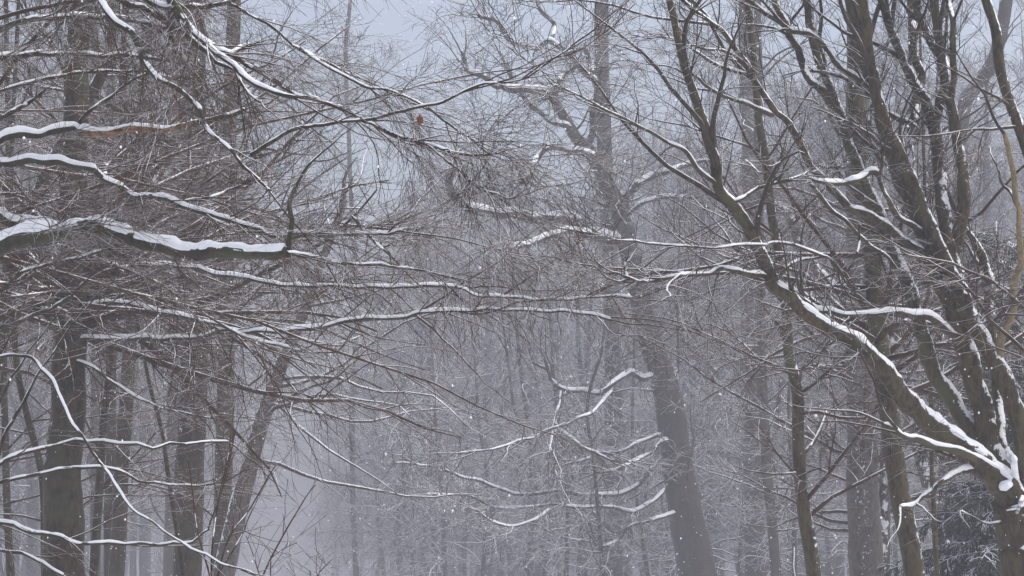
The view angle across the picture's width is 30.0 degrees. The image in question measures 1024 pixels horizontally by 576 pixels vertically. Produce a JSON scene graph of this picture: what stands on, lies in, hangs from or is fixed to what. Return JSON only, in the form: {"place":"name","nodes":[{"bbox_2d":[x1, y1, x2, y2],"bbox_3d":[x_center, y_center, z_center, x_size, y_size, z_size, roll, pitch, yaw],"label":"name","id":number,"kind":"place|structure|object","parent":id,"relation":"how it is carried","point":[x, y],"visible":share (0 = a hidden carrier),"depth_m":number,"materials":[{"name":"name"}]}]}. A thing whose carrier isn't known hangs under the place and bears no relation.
{"place":"outdoors","nodes":[
{"label":"outdoors","id":0,"kind":"place"},
{"bbox_2d":[0,0,1023,575],"label":"sky","id":1,"kind":"structure","parent":0,"point":[390,22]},
{"bbox_2d":[1,0,1023,575],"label":"falling snow","id":2,"kind":"structure","parent":0,"point":[545,284],"depth_m":12.44,"materials":[{"name":"white snow"}]},
{"bbox_3d":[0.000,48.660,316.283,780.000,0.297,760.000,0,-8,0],"label":"ground","id":3,"kind":"structure","parent":0,"visible":0},
{"bbox_2d":[0,103,89,537],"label":"tree","id":4,"kind":"object","parent":3,"relation":"on","point":[16,426],"visible":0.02,"depth_m":67.84,"materials":[{"name":"plant"}]},
{"bbox_2d":[0,71,105,575],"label":"hazy tree","id":5,"kind":"object","parent":3,"relation":"on","point":[36,566],"visible":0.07,"depth_m":63.83,"materials":[{"name":"grey plant"}]},
{"bbox_2d":[0,46,116,575],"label":"tree","id":6,"kind":"object","parent":3,"relation":"on","point":[32,512],"visible":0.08,"depth_m":61.56,"materials":[{"name":"brown wood"}]},
{"bbox_2d":[0,25,117,575],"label":"tree","id":7,"kind":"object","parent":3,"relation":"on","point":[1,572],"visible":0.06,"depth_m":73.54,"materials":[{"name":"brown wood"}]},
{"bbox_2d":[0,25,151,575],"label":"tree","id":8,"kind":"object","parent":3,"relation":"on","point":[39,423],"visible":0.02,"depth_m":66.55,"materials":[{"name":"brown wood"}]},
{"bbox_2d":[9,1,217,575],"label":"tree","id":9,"kind":"object","parent":3,"relation":"on","point":[102,565],"visible":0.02,"depth_m":70.54,"materials":[{"name":"brown wood"}]},
{"bbox_2d":[48,101,217,575],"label":"tree","id":10,"kind":"object","parent":3,"relation":"on","point":[133,558],"visible":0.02,"depth_m":75.82,"materials":[{"name":"plant"}]},
{"bbox_2d":[1,0,273,575],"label":"beech tree","id":11,"kind":"object","parent":3,"relation":"on","point":[91,459],"visible":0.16,"depth_m":40.01,"materials":[{"name":"brown plant"}]},
{"bbox_2d":[0,3,275,575],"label":"young tree","id":12,"kind":"object","parent":3,"relation":"on","point":[39,463],"visible":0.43,"depth_m":15.21,"materials":[{"name":"brown plant"}]},
{"bbox_2d":[0,0,282,575],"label":"beech tree","id":13,"kind":"object","parent":3,"relation":"on","point":[106,531],"visible":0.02,"depth_m":24.22,"materials":[{"name":"brown plant"}]},
{"bbox_2d":[5,4,282,575],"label":"young tree","id":14,"kind":"object","parent":3,"relation":"on","point":[177,531],"visible":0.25,"depth_m":15.21,"materials":[{"name":"brown plant"}]},
{"bbox_2d":[81,168,214,575],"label":"hazy tree","id":15,"kind":"object","parent":3,"relation":"on","point":[144,553],"visible":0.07,"depth_m":74.85,"materials":[{"name":"grey plant"}]},
{"bbox_2d":[25,0,303,575],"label":"beech tree","id":16,"kind":"object","parent":3,"relation":"on","point":[168,552],"visible":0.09,"depth_m":44.87,"materials":[{"name":"brown plant"}]},
{"bbox_2d":[0,0,340,575],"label":"young tree","id":17,"kind":"object","parent":3,"relation":"on","point":[96,535],"visible":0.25,"depth_m":16.63,"materials":[{"name":"brown plant"}]},
{"bbox_2d":[0,0,356,575],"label":"beech tree","id":18,"kind":"object","parent":3,"relation":"on","point":[117,560],"visible":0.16,"depth_m":21.92,"materials":[{"name":"brown plant"}]},
{"bbox_2d":[0,0,359,575],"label":"young tree","id":19,"kind":"object","parent":3,"relation":"on","point":[6,494],"visible":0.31,"depth_m":18.12,"materials":[{"name":"brown plant"}]},
{"bbox_2d":[0,0,363,447],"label":"leaning tree","id":20,"kind":"object","parent":3,"relation":"on","point":[93,94],"visible":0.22,"depth_m":16.34,"materials":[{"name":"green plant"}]},
{"bbox_2d":[39,0,392,566],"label":"beech tree","id":21,"kind":"object","parent":3,"relation":"on","point":[225,408],"visible":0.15,"depth_m":25.94,"materials":[{"name":"brown plant"}]},
{"bbox_2d":[160,406,295,575],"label":"bare shrub","id":22,"kind":"object","parent":3,"relation":"on","point":[220,568],"visible":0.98,"depth_m":8.83,"materials":[{"name":"brown plant"}]},
{"bbox_2d":[0,0,469,575],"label":"beech tree","id":23,"kind":"object","parent":3,"relation":"on","point":[188,532],"visible":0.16,"depth_m":19.76,"materials":[{"name":"brown plant"}]},
{"bbox_2d":[246,478,324,575],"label":"bare shrub","id":24,"kind":"object","parent":3,"relation":"on","point":[272,556],"visible":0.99,"depth_m":9.27,"materials":[{"name":"plant"}]},
{"bbox_2d":[303,415,362,575],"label":"tree","id":25,"kind":"object","parent":3,"relation":"on","point":[328,500],"visible":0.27,"depth_m":194.65,"materials":[{"name":"grey plant"}]},
{"bbox_2d":[301,402,365,575],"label":"tree","id":26,"kind":"object","parent":3,"relation":"on","point":[335,464],"visible":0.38,"depth_m":185.15,"materials":[{"name":"grey plant"}]},
{"bbox_2d":[313,347,388,574],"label":"tree","id":27,"kind":"object","parent":3,"relation":"on","point":[362,560],"visible":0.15,"depth_m":159.78,"materials":[{"name":"plant"}]},
{"bbox_2d":[273,0,432,575],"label":"beech tree","id":28,"kind":"object","parent":3,"relation":"on","point":[354,554],"visible":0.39,"depth_m":76.82,"materials":[{"name":"grey wood"}]},
{"bbox_2d":[303,308,412,575],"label":"young tree","id":29,"kind":"object","parent":3,"relation":"on","point":[382,561],"visible":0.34,"depth_m":81.27,"materials":[{"name":"grey plant"}]},
{"bbox_2d":[309,282,418,575],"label":"tree","id":30,"kind":"object","parent":3,"relation":"on","point":[341,429],"visible":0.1,"depth_m":118.44,"materials":[{"name":"grey plant"}]},
{"bbox_2d":[213,116,521,575],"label":"leaning tree","id":31,"kind":"object","parent":3,"relation":"on","point":[227,571],"visible":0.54,"depth_m":22.77,"materials":[{"name":"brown plant"}]},
{"bbox_2d":[0,0,760,575],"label":"beech tree","id":32,"kind":"object","parent":3,"relation":"on","point":[22,230],"visible":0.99,"depth_m":8.76,"materials":[{"name":"brown plant"}]},
{"bbox_2d":[324,305,445,575],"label":"young tree","id":33,"kind":"object","parent":3,"relation":"on","point":[388,541],"visible":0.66,"depth_m":69.19,"materials":[{"name":"grey plant"}]},
{"bbox_2d":[318,202,496,575],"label":"tree","id":34,"kind":"object","parent":3,"relation":"on","point":[399,563],"visible":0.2,"depth_m":74.70,"materials":[{"name":"grey plant"}]},
{"bbox_2d":[360,279,479,575],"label":"tree","id":35,"kind":"object","parent":3,"relation":"on","point":[393,488],"visible":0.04,"depth_m":82.76,"materials":[{"name":"plant"}]},
{"bbox_2d":[319,128,551,575],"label":"tree","id":36,"kind":"object","parent":3,"relation":"on","point":[464,432],"visible":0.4,"depth_m":66.84,"materials":[{"name":"grey plant"}]},
{"bbox_2d":[336,257,541,575],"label":"young tree","id":37,"kind":"object","parent":3,"relation":"on","point":[442,535],"visible":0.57,"depth_m":61.42,"materials":[{"name":"grey plant"}]},
{"bbox_2d":[350,138,527,575],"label":"tree","id":38,"kind":"object","parent":3,"relation":"on","point":[438,574],"visible":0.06,"depth_m":88.11,"materials":[{"name":"plant"}]},
{"bbox_2d":[380,315,516,575],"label":"young tree","id":39,"kind":"object","parent":3,"relation":"on","point":[463,573],"visible":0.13,"depth_m":83.08,"materials":[{"name":"plant"}]},
{"bbox_2d":[0,0,899,575],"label":"beech tree","id":40,"kind":"object","parent":3,"relation":"on","point":[62,508],"visible":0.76,"depth_m":13.51,"materials":[{"name":"brown plant"}]},
{"bbox_2d":[327,83,594,575],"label":"tree","id":41,"kind":"object","parent":3,"relation":"on","point":[410,334],"visible":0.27,"depth_m":71.36,"materials":[{"name":"grey plant"}]},
{"bbox_2d":[389,246,576,575],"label":"young tree","id":42,"kind":"object","parent":3,"relation":"on","point":[483,561],"visible":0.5,"depth_m":55.79,"materials":[{"name":"grey plant"}]},
{"bbox_2d":[420,293,563,575],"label":"young tree","id":43,"kind":"object","parent":3,"relation":"on","point":[497,548],"visible":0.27,"depth_m":75.52,"materials":[{"name":"grey plant"}]},
{"bbox_2d":[391,92,595,575],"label":"tree","id":44,"kind":"object","parent":3,"relation":"on","point":[480,362],"visible":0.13,"depth_m":84.06,"materials":[{"name":"grey plant"}]},
{"bbox_2d":[441,267,563,575],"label":"hazy tree","id":45,"kind":"object","parent":3,"relation":"on","point":[489,572],"visible":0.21,"depth_m":81.08,"materials":[{"name":"grey plant"}]},
{"bbox_2d":[453,257,554,575],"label":"hazy tree","id":46,"kind":"object","parent":3,"relation":"on","point":[503,561],"visible":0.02,"depth_m":89.47,"materials":[{"name":"plant"}]},
{"bbox_2d":[454,190,555,575],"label":"slim tree","id":47,"kind":"object","parent":3,"relation":"on","point":[509,562],"visible":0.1,"depth_m":80.40,"materials":[{"name":"plant"}]},
{"bbox_2d":[430,184,596,575],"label":"slim tree","id":48,"kind":"object","parent":3,"relation":"on","point":[524,396],"visible":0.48,"depth_m":50.80,"materials":[{"name":"grey plant"}]},
{"bbox_2d":[463,180,595,568],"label":"tree","id":49,"kind":"object","parent":3,"relation":"on","point":[520,225],"visible":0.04,"depth_m":90.81,"materials":[{"name":"plant"}]},
{"bbox_2d":[476,263,588,575],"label":"hazy tree","id":50,"kind":"object","parent":3,"relation":"on","point":[538,567],"visible":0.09,"depth_m":83.67,"materials":[{"name":"grey plant"}]},
{"bbox_2d":[404,225,665,575],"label":"young tree","id":51,"kind":"object","parent":3,"relation":"on","point":[509,459],"visible":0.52,"depth_m":49.80,"materials":[{"name":"grey plant"}]},
{"bbox_2d":[412,158,670,575],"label":"young tree","id":52,"kind":"object","parent":3,"relation":"on","point":[567,515],"visible":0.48,"depth_m":43.78,"materials":[{"name":"grey plant"}]},
{"bbox_2d":[460,270,627,575],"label":"young tree","id":53,"kind":"object","parent":3,"relation":"on","point":[544,572],"visible":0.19,"depth_m":63.50,"materials":[{"name":"grey plant"}]},
{"bbox_2d":[495,187,601,575],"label":"slim tree","id":54,"kind":"object","parent":3,"relation":"on","point":[552,316],"visible":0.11,"depth_m":77.06,"materials":[{"name":"plant"}]},
{"bbox_2d":[480,168,621,524],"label":"tree","id":55,"kind":"object","parent":3,"relation":"on","point":[561,296],"visible":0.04,"depth_m":95.67,"materials":[{"name":"plant"}]},
{"bbox_2d":[371,0,754,575],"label":"oak tree","id":56,"kind":"object","parent":3,"relation":"on","point":[693,549],"visible":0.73,"depth_m":37.56,"materials":[{"name":"grey plant"}]},
{"bbox_2d":[499,173,646,574],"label":"tree","id":57,"kind":"object","parent":3,"relation":"on","point":[570,343],"visible":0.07,"depth_m":91.58,"materials":[{"name":"plant"}]},
{"bbox_2d":[495,260,652,575],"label":"young tree","id":58,"kind":"object","parent":3,"relation":"on","point":[592,572],"visible":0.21,"depth_m":71.87,"materials":[{"name":"plant"}]},
{"bbox_2d":[454,128,693,575],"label":"young tree","id":59,"kind":"object","parent":3,"relation":"on","point":[590,438],"visible":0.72,"depth_m":36.68,"materials":[{"name":"grey plant"}]},
{"bbox_2d":[514,204,658,575],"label":"slim tree","id":60,"kind":"object","parent":3,"relation":"on","point":[649,446],"visible":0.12,"depth_m":57.36,"materials":[{"name":"plant"}]},
{"bbox_2d":[536,195,637,574],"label":"slim tree","id":61,"kind":"object","parent":3,"relation":"on","point":[584,306],"visible":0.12,"depth_m":74.18,"materials":[{"name":"plant"}]},
{"bbox_2d":[513,210,663,575],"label":"young tree","id":62,"kind":"object","parent":3,"relation":"on","point":[647,572],"visible":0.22,"depth_m":45.74,"materials":[{"name":"grey plant"}]},
{"bbox_2d":[518,182,661,575],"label":"slim tree","id":63,"kind":"object","parent":3,"relation":"on","point":[582,521],"visible":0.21,"depth_m":56.09,"materials":[{"name":"grey plant"}]},
{"bbox_2d":[523,273,664,575],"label":"young tree","id":64,"kind":"object","parent":3,"relation":"on","point":[626,557],"visible":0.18,"depth_m":57.73,"materials":[{"name":"grey plant"}]},
{"bbox_2d":[499,174,697,530],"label":"tree","id":65,"kind":"object","parent":3,"relation":"on","point":[599,327],"visible":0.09,"depth_m":77.09,"materials":[{"name":"plant"}]},
{"bbox_2d":[572,187,646,575],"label":"slim tree","id":66,"kind":"object","parent":3,"relation":"on","point":[587,364],"visible":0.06,"depth_m":60.65,"materials":[{"name":"plant"}]},
{"bbox_2d":[553,213,689,559],"bbox_3d":[3.207,3.345,55.619,4.175,13.230,4.753,0,-8,0],"label":"slim tree","id":67,"kind":"object","parent":3,"relation":"on","point":[625,424],"visible":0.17,"depth_m":55.01,"materials":[{"name":"plant"}]},
{"bbox_2d":[509,0,737,575],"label":"beech tree","id":68,"kind":"object","parent":3,"relation":"on","point":[618,567],"visible":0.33,"depth_m":47.29,"materials":[{"name":"grey wood"}]},
{"bbox_2d":[536,76,740,575],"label":"tree","id":69,"kind":"object","parent":3,"relation":"on","point":[645,245],"visible":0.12,"depth_m":62.66,"materials":[{"name":"grey plant"}]},
{"bbox_2d":[574,265,739,575],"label":"young tree","id":70,"kind":"object","parent":3,"relation":"on","point":[667,530],"visible":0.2,"depth_m":59.33,"materials":[{"name":"grey plant"}]},
{"bbox_2d":[559,187,788,575],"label":"young tree","id":71,"kind":"object","parent":3,"relation":"on","point":[716,466],"visible":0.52,"depth_m":41.78,"materials":[{"name":"grey plant"}]},
{"bbox_2d":[620,178,744,560],"bbox_3d":[5.390,3.426,57.855,4.100,13.738,4.815,3,-9,-18],"label":"slim tree","id":72,"kind":"object","parent":3,"relation":"on","point":[693,420],"visible":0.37,"depth_m":57.68,"materials":[{"name":"grey plant"}]},
{"bbox_2d":[625,256,739,575],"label":"young tree","id":73,"kind":"object","parent":3,"relation":"on","point":[729,525],"visible":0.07,"depth_m":61.74,"materials":[{"name":"plant"}]},
{"bbox_2d":[601,97,776,535],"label":"tree","id":74,"kind":"object","parent":3,"relation":"on","point":[689,306],"visible":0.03,"depth_m":70.55,"materials":[{"name":"grey wood"}]},
{"bbox_2d":[583,0,845,575],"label":"tree","id":75,"kind":"object","parent":3,"relation":"on","point":[716,559],"visible":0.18,"depth_m":60.59,"materials":[{"name":"grey wood"}]},
{"bbox_2d":[624,91,819,571],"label":"hazy tree","id":76,"kind":"object","parent":3,"relation":"on","point":[710,223],"visible":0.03,"depth_m":73.63,"materials":[{"name":"plant"}]},
{"bbox_2d":[617,215,845,575],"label":"young tree","id":77,"kind":"object","parent":3,"relation":"on","point":[741,552],"visible":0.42,"depth_m":45.59,"materials":[{"name":"grey plant"}]},
{"bbox_2d":[444,0,1023,575],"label":"maple tree","id":78,"kind":"object","parent":3,"relation":"on","point":[986,454],"visible":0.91,"depth_m":11.89,"materials":[{"name":"brown plant"}]},
{"bbox_2d":[626,0,846,575],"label":"beech tree","id":79,"kind":"object","parent":3,"relation":"on","point":[750,569],"visible":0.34,"depth_m":43.97,"materials":[{"name":"grey wood"}]},
{"bbox_2d":[647,182,843,553],"bbox_3d":[6.607,3.257,53.944,3.741,12.904,5.543,-7,-11,39],"label":"slim tree","id":80,"kind":"object","parent":3,"relation":"on","point":[741,293],"visible":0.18,"depth_m":53.54,"materials":[{"name":"plant"}]},
{"bbox_2d":[695,179,797,569],"bbox_3d":[7.108,3.452,60.177,4.523,14.357,3.628,2,-9,-13],"label":"slim tree","id":81,"kind":"object","parent":3,"relation":"on","point":[731,456],"visible":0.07,"depth_m":59.83,"materials":[{"name":"plant"}]},
{"bbox_2d":[652,157,848,575],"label":"young tree","id":82,"kind":"object","parent":3,"relation":"on","point":[794,559],"visible":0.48,"depth_m":39.53,"materials":[{"name":"grey plant"}]},
{"bbox_2d":[660,74,846,575],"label":"tree","id":83,"kind":"object","parent":3,"relation":"on","point":[768,125],"visible":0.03,"depth_m":67.07,"materials":[{"name":"plant"}]},
{"bbox_2d":[663,0,846,575],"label":"beech tree","id":84,"kind":"object","parent":3,"relation":"on","point":[774,555],"visible":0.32,"depth_m":38.04,"materials":[{"name":"grey plant"}]},
{"bbox_2d":[688,291,846,575],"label":"young tree","id":85,"kind":"object","parent":3,"relation":"on","point":[768,568],"visible":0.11,"depth_m":57.84,"materials":[{"name":"plant"}]},
{"bbox_2d":[691,181,845,550],"bbox_3d":[7.053,3.191,52.131,5.075,12.505,4.063,-8,-12,43],"label":"slim tree","id":86,"kind":"object","parent":3,"relation":"on","point":[776,420],"visible":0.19,"depth_m":51.77,"materials":[{"name":"grey plant"}]},
{"bbox_2d":[696,57,845,575],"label":"tree","id":87,"kind":"object","parent":3,"relation":"on","point":[781,128],"visible":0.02,"depth_m":77.06,"materials":[{"name":"plant"}]},
{"bbox_2d":[531,0,1023,575],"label":"beech tree","id":88,"kind":"object","parent":3,"relation":"on","point":[907,534],"visible":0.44,"depth_m":13.71,"materials":[{"name":"brown plant"}]},
{"bbox_2d":[563,1,1023,575],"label":"beech tree","id":89,"kind":"object","parent":3,"relation":"on","point":[797,469],"visible":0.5,"depth_m":15.18,"materials":[{"name":"brown plant"}]},
{"bbox_2d":[691,64,911,573],"bbox_3d":[10.176,1.469,61.895,8.142,19.232,8.867,4,-9,-26],"label":"tree","id":90,"kind":"object","parent":3,"relation":"on","point":[821,245],"visible":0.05,"depth_m":62.20,"materials":[{"name":"grey plant"}]},
{"bbox_2d":[608,10,1023,575],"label":"snowy tree","id":91,"kind":"object","parent":3,"relation":"on","point":[863,530],"visible":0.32,"depth_m":22.73,"materials":[{"name":"grey plant"}]},
{"bbox_2d":[708,232,925,575],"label":"young tree","id":92,"kind":"object","parent":3,"relation":"on","point":[828,562],"visible":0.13,"depth_m":49.67,"materials":[{"name":"grey plant"}]},
{"bbox_2d":[769,102,899,575],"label":"hazy tree","id":93,"kind":"object","parent":3,"relation":"on","point":[838,562],"visible":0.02,"depth_m":66.42,"materials":[{"name":"plant"}]},
{"bbox_2d":[675,3,1023,574],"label":"snowy tree","id":94,"kind":"object","parent":3,"relation":"on","point":[886,510],"visible":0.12,"depth_m":23.40,"materials":[{"name":"brown plant"}]},
{"bbox_2d":[719,63,992,575],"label":"tree","id":95,"kind":"object","parent":3,"relation":"on","point":[826,567],"visible":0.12,"depth_m":60.53,"materials":[{"name":"grey plant"}]},
{"bbox_2d":[700,97,1023,573],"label":"leaning tree","id":96,"kind":"object","parent":3,"relation":"on","point":[921,478],"visible":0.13,"depth_m":24.60,"materials":[{"name":"brown plant"}]},
{"bbox_2d":[768,218,969,575],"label":"young tree","id":97,"kind":"object","parent":3,"relation":"on","point":[895,555],"visible":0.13,"depth_m":47.47,"materials":[{"name":"grey plant"}]},
{"bbox_2d":[732,0,1023,567],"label":"beech tree","id":98,"kind":"object","parent":3,"relation":"on","point":[1017,125],"visible":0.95,"depth_m":11.90,"materials":[{"name":"brown plant"}]},
{"bbox_2d":[785,28,1020,575],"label":"young tree","id":99,"kind":"object","parent":3,"relation":"on","point":[934,532],"visible":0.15,"depth_m":15.14,"materials":[{"name":"grey plant"}]},
{"bbox_2d":[787,0,1023,544],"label":"tree","id":100,"kind":"object","parent":3,"relation":"on","point":[901,106],"visible":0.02,"depth_m":64.30,"materials":[{"name":"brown wood"}]},
{"bbox_2d":[829,206,983,575],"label":"young tree","id":101,"kind":"object","parent":3,"relation":"on","point":[916,487],"visible":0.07,"depth_m":45.75,"materials":[{"name":"plant"}]},
{"bbox_2d":[805,0,1023,494],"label":"tree","id":102,"kind":"object","parent":3,"relation":"on","point":[901,39],"visible":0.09,"depth_m":61.91,"materials":[{"name":"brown wood"}]},
{"bbox_2d":[811,0,1023,560],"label":"beech tree","id":103,"kind":"object","parent":3,"relation":"on","point":[1004,12],"visible":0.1,"depth_m":38.76,"materials":[{"name":"brown wood"}]},
{"bbox_2d":[874,37,994,575],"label":"tree","id":104,"kind":"object","parent":3,"relation":"on","point":[933,211],"visible":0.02,"depth_m":70.11,"materials":[{"name":"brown wood"}]},
{"bbox_2d":[877,221,1023,575],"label":"spruce tree","id":105,"kind":"object","parent":3,"relation":"on","point":[980,555],"visible":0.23,"depth_m":19.34,"materials":[{"name":"grey plant"}]},
{"bbox_2d":[920,44,1023,551],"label":"hazy tree","id":106,"kind":"object","parent":3,"relation":"on","point":[985,200],"visible":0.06,"depth_m":62.76,"materials":[{"name":"brown wood"}]},
{"bbox_2d":[920,1,1023,479],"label":"tree","id":107,"kind":"object","parent":3,"relation":"on","point":[1019,178],"visible":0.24,"depth_m":66.09,"materials":[{"name":"brown wood"}]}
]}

